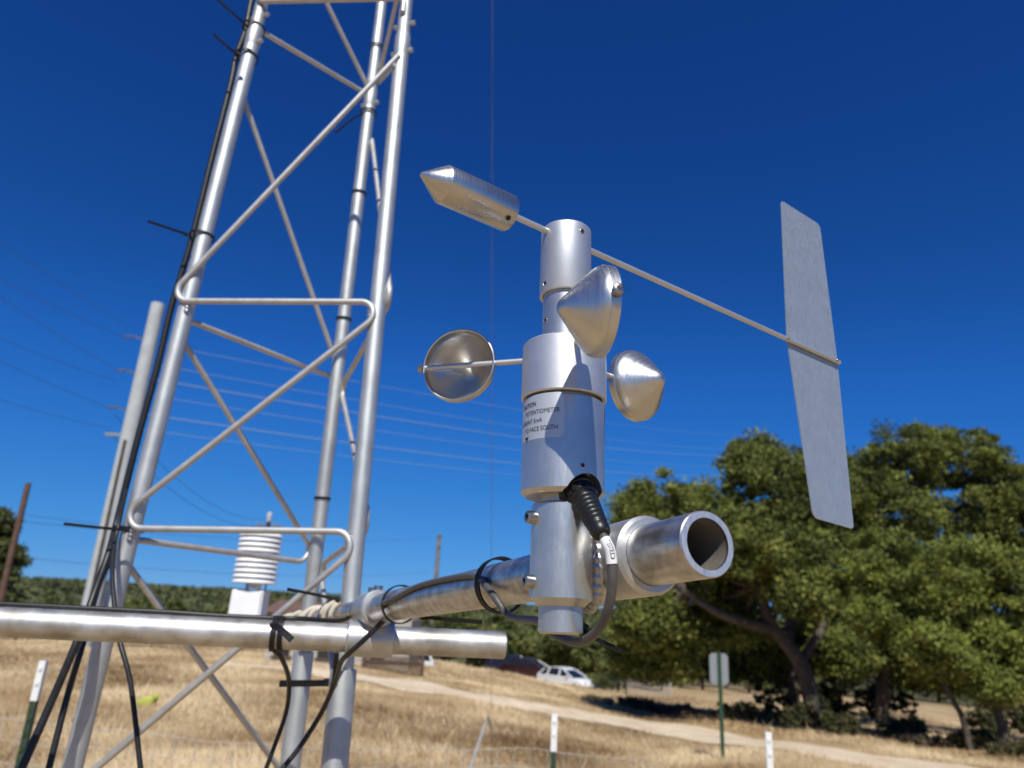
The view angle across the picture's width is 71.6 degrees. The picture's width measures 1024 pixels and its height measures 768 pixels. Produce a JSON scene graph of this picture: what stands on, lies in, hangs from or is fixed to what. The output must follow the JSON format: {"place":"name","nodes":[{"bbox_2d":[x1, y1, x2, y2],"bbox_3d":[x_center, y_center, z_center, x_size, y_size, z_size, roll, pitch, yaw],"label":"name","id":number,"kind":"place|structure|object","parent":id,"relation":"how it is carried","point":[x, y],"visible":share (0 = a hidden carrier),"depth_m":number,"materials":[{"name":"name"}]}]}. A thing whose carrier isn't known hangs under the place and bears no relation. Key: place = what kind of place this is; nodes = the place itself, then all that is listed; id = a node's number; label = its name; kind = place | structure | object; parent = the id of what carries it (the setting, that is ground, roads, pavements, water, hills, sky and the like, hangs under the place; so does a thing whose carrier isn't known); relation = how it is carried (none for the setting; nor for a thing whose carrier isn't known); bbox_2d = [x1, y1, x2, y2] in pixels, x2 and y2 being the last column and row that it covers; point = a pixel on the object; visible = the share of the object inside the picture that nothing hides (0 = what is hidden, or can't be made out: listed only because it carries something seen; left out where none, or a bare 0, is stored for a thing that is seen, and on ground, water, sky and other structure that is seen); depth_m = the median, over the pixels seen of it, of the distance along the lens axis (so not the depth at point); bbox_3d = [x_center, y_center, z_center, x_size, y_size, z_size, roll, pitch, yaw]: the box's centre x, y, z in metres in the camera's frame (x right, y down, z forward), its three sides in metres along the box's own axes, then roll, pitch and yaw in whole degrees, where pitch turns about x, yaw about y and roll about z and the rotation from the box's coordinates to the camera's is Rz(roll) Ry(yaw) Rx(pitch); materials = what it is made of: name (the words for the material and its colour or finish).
{"place":"outdoors","nodes":[
{"label":"outdoors","id":0,"kind":"place"},
{"bbox_2d":[0,586,1023,767],"bbox_3d":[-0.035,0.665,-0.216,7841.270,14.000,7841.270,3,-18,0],"label":"ground","id":1,"kind":"structure","parent":0,"point":[933,708],"depth_m":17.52,"materials":[{"name":"beige plant"}]},
{"bbox_2d":[0,483,31,606],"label":"wooden pole","id":2,"kind":"object","parent":1,"relation":"on","point":[13,547],"visible":1,"depth_m":40.61,"materials":[{"name":"brown wood"}]},
{"bbox_2d":[0,506,34,607],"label":"juniper tree","id":3,"kind":"object","parent":1,"relation":"on","point":[6,534],"visible":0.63,"depth_m":44.33,"materials":[{"name":"green plant"}]},
{"bbox_2d":[14,660,48,767],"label":"fence post","id":4,"kind":"object","parent":1,"relation":"on","point":[34,698],"visible":0.97,"depth_m":2.81,"materials":[{"name":"green paint"}]},
{"bbox_2d":[11,594,72,639],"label":"tree","id":5,"kind":"object","parent":1,"relation":"on","point":[51,599],"visible":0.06,"depth_m":58.91,"materials":[{"name":"green plant"}]},
{"bbox_2d":[81,301,164,647],"bbox_3d":[-18.593,3.807,33.102,1.595,16.540,0.875,3,-18,0],"label":"utility pole","id":6,"kind":"object","parent":1,"relation":"on","point":[138,392],"visible":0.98,"depth_m":33.33,"materials":[{"name":"weathered timber"},{"name":"galvanised steel"}]},
{"bbox_2d":[0,278,126,338],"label":"power line","id":7,"kind":"object","parent":6,"relation":"attached to","point":[60,308],"visible":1,"depth_m":32.61,"materials":[{"name":"metal"}]},
{"bbox_2d":[0,242,128,326],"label":"power line","id":8,"kind":"object","parent":6,"relation":"attached to","point":[62,284],"visible":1,"depth_m":33.00,"materials":[{"name":"metal"}]},
{"bbox_2d":[165,432,623,482],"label":"power line","id":9,"kind":"object","parent":6,"relation":"attached to","point":[336,454],"visible":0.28,"depth_m":43.06,"materials":[{"name":"metal"}]},
{"bbox_2d":[148,414,713,475],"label":"power line","id":10,"kind":"object","parent":6,"relation":"attached to","point":[385,447],"visible":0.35,"depth_m":45.45,"materials":[{"name":"grey metal"}]},
{"bbox_2d":[153,364,712,448],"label":"power line","id":11,"kind":"object","parent":6,"relation":"attached to","point":[387,405],"visible":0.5,"depth_m":46.74,"materials":[{"name":"metal"}]},
{"bbox_2d":[175,399,692,465],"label":"power line","id":12,"kind":"object","parent":6,"relation":"attached to","point":[378,430],"visible":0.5,"depth_m":47.10,"materials":[{"name":"metal"}]},
{"bbox_2d":[150,378,718,455],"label":"power line","id":13,"kind":"object","parent":6,"relation":"attached to","point":[386,417],"visible":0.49,"depth_m":48.23,"materials":[{"name":"grey metal"}]},
{"bbox_2d":[158,344,723,434],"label":"power line","id":14,"kind":"object","parent":6,"relation":"attached to","point":[389,387],"visible":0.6,"depth_m":47.17,"materials":[{"name":"metal"}]},
{"bbox_2d":[124,593,157,613],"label":"tree","id":15,"kind":"object","parent":1,"relation":"on","point":[136,602],"visible":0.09,"depth_m":64.03,"materials":[{"name":"green plant"}]},
{"bbox_2d":[136,693,158,707],"bbox_3d":[-6.025,5.214,11.700,0.406,0.246,0.128,3,-18,0],"label":"prickly pear","id":16,"kind":"object","parent":1,"relation":"on","point":[147,700],"visible":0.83,"depth_m":11.69,"materials":[{"name":"plant"}]},
{"bbox_2d":[151,596,189,610],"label":"tree","id":17,"kind":"object","parent":1,"relation":"on","point":[173,604],"visible":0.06,"depth_m":59.81,"materials":[{"name":"green plant"}]},
{"bbox_2d":[0,519,419,540],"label":"power line","id":18,"kind":"object","parent":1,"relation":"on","point":[186,535],"visible":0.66,"depth_m":54.77,"materials":[{"name":"metal"}]},
{"bbox_2d":[195,597,230,613],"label":"tree","id":19,"kind":"object","parent":1,"relation":"on","point":[217,609],"visible":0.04,"depth_m":66.27,"materials":[{"name":"green plant"}]},
{"bbox_2d":[0,555,427,575],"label":"power line","id":20,"kind":"object","parent":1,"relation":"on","point":[180,570],"visible":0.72,"depth_m":53.08,"materials":[{"name":"metal"}]},
{"bbox_2d":[61,0,415,767],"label":"lattice tower","id":21,"kind":"structure","parent":1,"relation":"on","point":[337,718],"depth_m":1.21,"materials":[{"name":"metal"}]},
{"bbox_2d":[45,563,109,767],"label":"cable","id":22,"kind":"object","parent":21,"relation":"attached to","point":[63,711],"visible":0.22,"depth_m":0.95,"materials":[{"name":"black rubber"}]},
{"bbox_2d":[63,522,143,532],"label":"cable tie","id":23,"kind":"object","parent":21,"relation":"attached to","point":[124,528],"visible":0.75,"depth_m":1.03,"materials":[{"name":"black plastic"}]},
{"bbox_2d":[110,489,142,767],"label":"cable","id":24,"kind":"object","parent":21,"relation":"attached to","point":[122,651],"visible":0.86,"depth_m":0.92,"materials":[{"name":"black rubber"}]},
{"bbox_2d":[18,0,253,767],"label":"cable","id":25,"kind":"object","parent":21,"relation":"attached to","point":[49,706],"visible":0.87,"depth_m":1.15,"materials":[{"name":"black rubber"}]},
{"bbox_2d":[147,220,214,243],"bbox_3d":[-0.565,-0.263,1.223,0.043,0.024,0.114,-6,-20,25],"label":"cable tie","id":26,"kind":"object","parent":21,"relation":"attached to","point":[186,234],"visible":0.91,"depth_m":1.21,"materials":[{"name":"black plastic"}]},
{"bbox_2d":[212,33,258,65],"bbox_3d":[-0.524,-0.628,1.353,0.044,0.043,0.099,-1,-18,13],"label":"cable tie","id":27,"kind":"object","parent":21,"relation":"attached to","point":[238,55],"visible":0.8,"depth_m":1.33,"materials":[{"name":"black plastic"}]},
{"bbox_2d":[217,0,265,37],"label":"cable tie","id":28,"kind":"object","parent":21,"relation":"attached to","point":[247,26],"visible":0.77,"depth_m":1.35,"materials":[{"name":"black plastic"}]},
{"bbox_2d":[279,678,328,686],"bbox_3d":[-0.267,0.416,0.988,0.107,0.012,0.029,16,-22,-35],"label":"cable strap","id":29,"kind":"object","parent":21,"relation":"attached to","point":[308,683],"visible":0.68,"depth_m":0.98,"materials":[{"name":"black plastic"}]},
{"bbox_2d":[330,652,338,685],"bbox_3d":[-0.243,0.442,0.952,0.016,0.156,0.038,3,-18,0],"label":"cable","id":30,"kind":"object","parent":21,"relation":"attached to","point":[335,658],"visible":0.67,"depth_m":0.96,"materials":[{"name":"rubber"}]},
{"bbox_2d":[335,107,376,133],"bbox_3d":[-0.347,-0.588,1.598,0.036,0.098,0.089,-10,-22,34],"label":"cable tie","id":31,"kind":"object","parent":21,"relation":"attached to","point":[350,120],"visible":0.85,"depth_m":1.60,"materials":[{"name":"black plastic"}]},
{"bbox_2d":[297,511,733,623],"bbox_3d":[-0.338,0.408,1.224,0.035,0.035,2.053,12,-24,-22],"label":"boom pipe","id":32,"kind":"object","parent":21,"relation":"attached to","point":[693,546],"visible":0.59,"depth_m":0.38,"materials":[{"name":"metal"}]},
{"bbox_2d":[0,606,506,658],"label":"crossarm pipe","id":33,"kind":"object","parent":32,"relation":"attached to","point":[59,624],"visible":0.98,"depth_m":0.84,"materials":[{"name":"metal"}]},
{"bbox_2d":[0,601,348,622],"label":"cable","id":34,"kind":"object","parent":33,"relation":"on","point":[146,611],"visible":0.94,"depth_m":0.85,"materials":[{"name":"black rubber"}]},
{"bbox_2d":[228,533,282,614],"bbox_3d":[-0.766,0.584,2.097,0.126,0.313,0.153,3,-18,0],"label":"radiation shield","id":35,"kind":"object","parent":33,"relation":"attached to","point":[253,572],"visible":0.82,"depth_m":2.08,"materials":[{"name":"white plastic"}]},
{"bbox_2d":[264,649,291,767],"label":"cable","id":36,"kind":"object","parent":33,"relation":"hanging from","point":[280,656],"visible":0.95,"depth_m":0.92,"materials":[{"name":"black rubber"}]},
{"bbox_2d":[269,616,294,651],"bbox_3d":[-0.279,0.299,0.847,0.027,0.042,0.092,10,-19,-22],"label":"cable tie","id":37,"kind":"object","parent":33,"relation":"attached to","point":[280,629],"visible":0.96,"depth_m":0.85,"materials":[{"name":"black plastic"}]},
{"bbox_2d":[283,600,339,621],"bbox_3d":[-0.375,0.435,1.298,0.051,0.086,0.648,11,-20,-23],"label":"wound cable","id":38,"kind":"object","parent":32,"relation":"attached to","point":[333,605],"visible":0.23,"depth_m":1.11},
{"bbox_2d":[287,588,340,616],"bbox_3d":[-0.280,0.336,1.040,0.072,0.065,0.136,3,-18,0],"label":"cable tie","id":39,"kind":"object","parent":32,"relation":"attached to","point":[337,599],"visible":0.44,"depth_m":1.00,"materials":[{"name":"black plastic"}]},
{"bbox_2d":[345,585,394,657],"bbox_3d":[-0.177,0.300,0.897,0.058,0.086,0.064,6,-18,-10],"label":"crossover clamp","id":40,"kind":"object","parent":32,"relation":"attached to","point":[379,643],"visible":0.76,"depth_m":0.87,"materials":[{"name":"silver metal"}]},
{"bbox_2d":[381,585,482,623],"bbox_3d":[-0.079,0.241,0.770,0.145,0.043,0.041,-9,-22,34],"label":"cable tie","id":41,"kind":"object","parent":32,"relation":"attached to","point":[460,620],"visible":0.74,"depth_m":0.75,"materials":[{"name":"black plastic"}]},
{"bbox_2d":[474,556,520,614],"bbox_3d":[-0.009,0.160,0.566,0.044,0.045,0.013,13,-20,-27],"label":"cable tie","id":42,"kind":"object","parent":32,"relation":"attached to","point":[483,603],"visible":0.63,"depth_m":0.56,"materials":[{"name":"black plastic"}]},
{"bbox_2d":[522,500,675,613],"bbox_3d":[0.047,0.101,0.410,0.085,0.060,0.058,11,-20,-23],"label":"mounting bracket","id":43,"kind":"object","parent":32,"relation":"attached to","point":[568,565],"visible":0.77,"depth_m":0.39,"materials":[{"name":"silver metal"}]},
{"bbox_2d":[281,473,616,767],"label":"sensor cable","id":44,"kind":"object","parent":43,"relation":"attached to","point":[580,492],"visible":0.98,"depth_m":0.40,"materials":[{"name":"black plastic"}]},
{"bbox_2d":[578,622,621,653],"bbox_3d":[0.046,0.150,0.423,0.012,0.017,0.055,19,-24,-40],"label":"cable tie","id":45,"kind":"object","parent":44,"relation":"attached to","point":[599,640],"visible":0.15,"depth_m":0.41,"materials":[{"name":"black plastic"}]},
{"bbox_2d":[417,165,853,634],"bbox_3d":[0.140,-0.032,0.490,0.443,0.397,0.168,11,-20,-24],"label":"wind sensor","id":46,"kind":"object","parent":43,"relation":"attached to","point":[565,374],"visible":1,"depth_m":0.45,"materials":[{"name":"metal"}]},
{"bbox_2d":[255,512,280,590],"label":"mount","id":47,"kind":"object","parent":1,"relation":"on","point":[269,518],"visible":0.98,"depth_m":68.55,"materials":[{"name":"metal"}]},
{"bbox_2d":[264,600,421,670],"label":"stone house","id":48,"kind":"structure","parent":1,"relation":"on","point":[319,657],"depth_m":27.75,"materials":[{"name":"stone"}]},
{"bbox_2d":[271,650,291,657],"bbox_3d":[-8.976,10.259,27.781,0.800,0.850,0.100,3,-18,0],"label":"window","id":49,"kind":"structure","parent":48,"relation":"in","point":[285,653],"depth_m":27.67,"materials":[{"name":"grey glass"}]},
{"bbox_2d":[314,651,328,659],"bbox_3d":[-7.291,10.347,27.781,0.800,0.850,0.100,3,-18,0],"label":"window","id":50,"kind":"structure","parent":48,"relation":"in","point":[321,655],"depth_m":27.68,"materials":[{"name":"grey glass"}]},
{"bbox_2d":[361,656,424,676],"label":"slat gate","id":51,"kind":"structure","parent":1,"relation":"on","point":[400,664],"depth_m":26.71,"materials":[{"name":"wood"}]},
{"bbox_2d":[413,615,435,627],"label":"tree","id":52,"kind":"object","parent":1,"relation":"on","point":[425,623],"visible":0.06,"depth_m":57.95,"materials":[{"name":"green plant"}]},
{"bbox_2d":[419,655,434,667],"bbox_3d":[-6.233,13.819,35.106,4.580,1.580,2.180,9,-19,-19],"label":"parked car","id":53,"kind":"object","parent":1,"relation":"on","point":[429,661],"visible":0.05,"depth_m":35.02,"materials":[{"name":"white paint"}]},
{"bbox_2d":[430,534,441,623],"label":"steel pole","id":54,"kind":"object","parent":1,"relation":"on","point":[437,560],"visible":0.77,"depth_m":58.22,"materials":[{"name":"grey metal"}]},
{"bbox_2d":[427,612,469,660],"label":"tree","id":55,"kind":"object","parent":1,"relation":"on","point":[445,625],"visible":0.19,"depth_m":53.63,"materials":[{"name":"green plant"}]},
{"bbox_2d":[469,722,486,766],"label":"wooden stake","id":56,"kind":"object","parent":1,"relation":"on","point":[477,745],"visible":1,"depth_m":5.40,"materials":[{"name":"wood"}]},
{"bbox_2d":[2,575,954,699],"bbox_3d":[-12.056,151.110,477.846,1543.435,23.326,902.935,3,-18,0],"label":"woodland","id":57,"kind":"object","parent":1,"relation":"on","point":[207,595],"visible":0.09,"depth_m":460.90,"materials":[{"name":"green plant"}]},
{"bbox_2d":[444,611,522,666],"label":"tree","id":58,"kind":"object","parent":1,"relation":"on","point":[510,634],"visible":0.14,"depth_m":62.19,"materials":[{"name":"green plant"}]},
{"bbox_2d":[491,0,492,754],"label":"guy wire","id":59,"kind":"object","parent":1,"relation":"attached to","point":[491,443],"depth_m":4.95,"materials":[{"name":"grey metal"}]},
{"bbox_2d":[470,626,524,668],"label":"tree","id":60,"kind":"object","parent":1,"relation":"on","point":[476,661],"visible":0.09,"depth_m":63.89,"materials":[{"name":"green plant"}]},
{"bbox_2d":[480,610,522,635],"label":"tree","id":61,"kind":"object","parent":1,"relation":"on","point":[502,621],"visible":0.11,"depth_m":67.58,"materials":[{"name":"green plant"}]},
{"bbox_2d":[484,654,521,670],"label":"parked car","id":62,"kind":"object","parent":1,"relation":"on","point":[496,663],"visible":0.16,"depth_m":58.60,"materials":[{"name":"blue paint"}]},
{"bbox_2d":[500,657,548,677],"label":"parked car","id":63,"kind":"object","parent":1,"relation":"on","point":[527,666],"visible":0.45,"depth_m":55.52,"materials":[{"name":"red paint"}]},
{"bbox_2d":[517,627,553,677],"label":"tree","id":64,"kind":"object","parent":1,"relation":"on","point":[524,631],"visible":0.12,"depth_m":66.79,"materials":[{"name":"green plant"}]},
{"bbox_2d":[511,624,564,666],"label":"tree","id":65,"kind":"object","parent":1,"relation":"on","point":[530,647],"visible":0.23,"depth_m":64.81,"materials":[{"name":"green plant"}]},
{"bbox_2d":[550,712,557,767],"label":"fence post","id":66,"kind":"object","parent":1,"relation":"on","point":[554,719],"visible":1,"depth_m":3.17,"materials":[{"name":"green paint"}]},
{"bbox_2d":[0,718,659,767],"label":"wire fence","id":67,"kind":"object","parent":66,"relation":"attached to","point":[134,752],"visible":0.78,"depth_m":2.94,"materials":[{"name":"grey metal"}]},
{"bbox_2d":[536,666,598,687],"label":"parked car","id":68,"kind":"object","parent":1,"relation":"on","point":[567,675],"visible":0.45,"depth_m":52.53,"materials":[{"name":"white paint"}]},
{"bbox_2d":[535,634,608,671],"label":"tree","id":69,"kind":"object","parent":1,"relation":"on","point":[551,644],"visible":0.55,"depth_m":60.77,"materials":[{"name":"green plant"}]},
{"bbox_2d":[554,635,611,679],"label":"tree","id":70,"kind":"object","parent":1,"relation":"on","point":[585,671],"visible":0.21,"depth_m":60.76,"materials":[{"name":"green plant"}]},
{"bbox_2d":[580,694,612,704],"bbox_3d":[3.491,13.251,29.735,1.456,0.434,1.340,3,-18,0],"label":"dead brush","id":71,"kind":"object","parent":1,"relation":"on","point":[594,698],"visible":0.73,"depth_m":29.53,"materials":[{"name":"brown plant"}]},
{"bbox_2d":[589,622,610,640],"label":"tree","id":72,"kind":"object","parent":1,"relation":"on","point":[591,625],"visible":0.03,"depth_m":66.44,"materials":[{"name":"green plant"}]},
{"bbox_2d":[588,660,629,690],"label":"tree","id":73,"kind":"object","parent":1,"relation":"on","point":[605,668],"visible":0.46,"depth_m":48.59,"materials":[{"name":"green plant"}]},
{"bbox_2d":[590,657,634,690],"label":"tree","id":74,"kind":"object","parent":1,"relation":"on","point":[615,683],"visible":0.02,"depth_m":50.44,"materials":[{"name":"green plant"}]},
{"bbox_2d":[600,673,626,694],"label":"fence","id":75,"kind":"object","parent":1,"relation":"on","point":[601,682],"visible":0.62,"depth_m":46.73,"materials":[{"name":"brown paint"}]},
{"bbox_2d":[605,695,656,710],"bbox_3d":[4.656,12.310,27.392,2.093,0.574,1.427,-1,-18,13],"label":"dead brush","id":76,"kind":"object","parent":1,"relation":"on","point":[635,702],"visible":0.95,"depth_m":27.16,"materials":[{"name":"brown plant"}]},
{"bbox_2d":[627,680,671,697],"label":"field fence","id":77,"kind":"object","parent":1,"relation":"on","point":[660,691],"visible":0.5,"depth_m":44.80,"materials":[{"name":"metal"}]},
{"bbox_2d":[637,701,693,714],"bbox_3d":[5.834,12.334,26.962,2.325,0.537,1.389,5,-18,-7],"label":"dead brush","id":78,"kind":"object","parent":1,"relation":"on","point":[661,709],"visible":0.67,"depth_m":26.73,"materials":[{"name":"plant"}]},
{"bbox_2d":[680,661,705,689],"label":"tree","id":79,"kind":"object","parent":1,"relation":"on","point":[697,683],"visible":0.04,"depth_m":65.23,"materials":[{"name":"green plant"}]},
{"bbox_2d":[672,706,730,720],"bbox_3d":[6.549,11.563,24.684,1.814,0.564,1.383,9,-19,-19],"label":"dead brush","id":80,"kind":"object","parent":1,"relation":"on","point":[691,712],"visible":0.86,"depth_m":24.56,"materials":[{"name":"brown plant"}]},
{"bbox_2d":[709,652,728,758],"bbox_3d":[3.771,5.902,12.806,0.339,1.997,0.067,3,-18,0],"label":"road sign","id":81,"kind":"object","parent":1,"relation":"on","point":[719,676],"visible":1,"depth_m":13.00,"materials":[{"name":"silver metal"}]},
{"bbox_2d":[592,427,865,729],"bbox_3d":[7.695,6.404,24.537,10.225,10.493,7.158,3,-18,0],"label":"oak tree","id":82,"kind":"object","parent":1,"relation":"on","point":[781,535],"visible":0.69,"depth_m":23.72,"materials":[{"name":"green plant"}]},
{"bbox_2d":[716,699,769,723],"bbox_3d":[8.073,11.471,24.859,1.752,0.829,1.122,-5,-20,24],"label":"undergrowth shrub","id":83,"kind":"object","parent":1,"relation":"on","point":[748,710],"visible":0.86,"depth_m":24.69,"materials":[{"name":"green plant"}]},
{"bbox_2d":[729,665,773,692],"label":"tree","id":84,"kind":"object","parent":1,"relation":"on","point":[749,688],"visible":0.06,"depth_m":65.75,"materials":[{"name":"green plant"}]},
{"bbox_2d":[765,731,773,767],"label":"fence post","id":85,"kind":"object","parent":1,"relation":"on","point":[769,749],"visible":1,"depth_m":2.99,"materials":[{"name":"green paint"}]},
{"bbox_2d":[633,605,938,719],"bbox_3d":[11.295,10.912,28.701,14.133,5.540,5.034,3,-18,0],"label":"oak tree","id":86,"kind":"object","parent":1,"relation":"on","point":[768,661],"visible":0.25,"depth_m":27.69,"materials":[{"name":"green plant"}]},
{"bbox_2d":[748,666,833,721],"bbox_3d":[10.526,11.789,26.813,3.065,2.058,1.293,-3,-19,19],"label":"understory bush","id":87,"kind":"object","parent":1,"relation":"on","point":[761,698],"visible":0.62,"depth_m":26.88,"materials":[{"name":"green plant"}]},
{"bbox_2d":[781,701,826,731],"bbox_3d":[9.325,10.663,22.705,1.570,1.050,1.049,3,-18,0],"label":"undergrowth shrub","id":88,"kind":"object","parent":1,"relation":"on","point":[799,717],"visible":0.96,"depth_m":22.54,"materials":[{"name":"green plant"}]},
{"bbox_2d":[819,708,867,736],"bbox_3d":[9.589,9.874,20.626,1.466,0.789,0.888,7,-18,-12],"label":"undergrowth shrub","id":89,"kind":"object","parent":1,"relation":"on","point":[838,723],"visible":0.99,"depth_m":20.43,"materials":[{"name":"green plant"}]},
{"bbox_2d":[817,676,873,718],"bbox_3d":[12.657,12.241,27.607,2.691,2.303,1.688,15,-21,-33],"label":"understory bush","id":90,"kind":"object","parent":1,"relation":"on","point":[833,694],"visible":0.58,"depth_m":27.36,"materials":[{"name":"green plant"}]},
{"bbox_2d":[828,674,869,695],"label":"tree","id":91,"kind":"object","parent":1,"relation":"on","point":[843,683],"visible":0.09,"depth_m":77.07,"materials":[{"name":"plant"}]},
{"bbox_2d":[861,677,918,721],"bbox_3d":[16.265,13.545,30.525,2.563,2.210,1.483,9,-19,-17],"label":"understory bush","id":92,"kind":"object","parent":1,"relation":"on","point":[903,703],"visible":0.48,"depth_m":30.50,"materials":[{"name":"green plant"}]},
{"bbox_2d":[874,712,930,738],"bbox_3d":[11.530,10.189,21.102,1.527,0.842,1.103,3,-18,0],"label":"undergrowth shrub","id":93,"kind":"object","parent":1,"relation":"on","point":[893,726],"visible":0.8,"depth_m":20.97,"materials":[{"name":"green plant"}]},
{"bbox_2d":[782,416,1023,723],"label":"oak tree","id":94,"kind":"object","parent":1,"relation":"on","point":[992,497],"visible":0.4,"depth_m":28.59,"materials":[{"name":"green plant"}]},
{"bbox_2d":[892,729,950,747],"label":"undergrowth shrub","id":95,"kind":"object","parent":1,"relation":"on","point":[923,739],"visible":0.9,"depth_m":19.60,"materials":[{"name":"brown plant"}]},
{"bbox_2d":[832,523,1023,750],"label":"oak tree","id":96,"kind":"object","parent":1,"relation":"on","point":[971,638],"visible":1,"depth_m":19.77,"materials":[{"name":"green plant"}]},
{"bbox_2d":[946,725,996,749],"bbox_3d":[12.669,9.766,19.555,1.327,0.721,0.933,3,-18,0],"label":"undergrowth shrub","id":97,"kind":"object","parent":1,"relation":"on","point":[980,736],"visible":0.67,"depth_m":19.45,"materials":[{"name":"green plant"}]},
{"bbox_2d":[964,695,1023,742],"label":"understory bush","id":98,"kind":"object","parent":1,"relation":"on","point":[987,720],"visible":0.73,"depth_m":24.54,"materials":[{"name":"green plant"}]},
{"bbox_2d":[980,737,1023,756],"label":"undergrowth shrub","id":99,"kind":"object","parent":1,"relation":"on","point":[1017,748],"visible":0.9,"depth_m":18.13,"materials":[{"name":"green plant"}]},
{"bbox_2d":[0,0,1023,616],"label":"sky","id":100,"kind":"structure","parent":0,"point":[678,132],"materials":[{"name":"blue"}]},
{"bbox_2d":[225,661,973,767],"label":"dirt road","id":101,"kind":"structure","parent":0,"point":[697,733],"depth_m":18.80,"materials":[{"name":"beige soil"}]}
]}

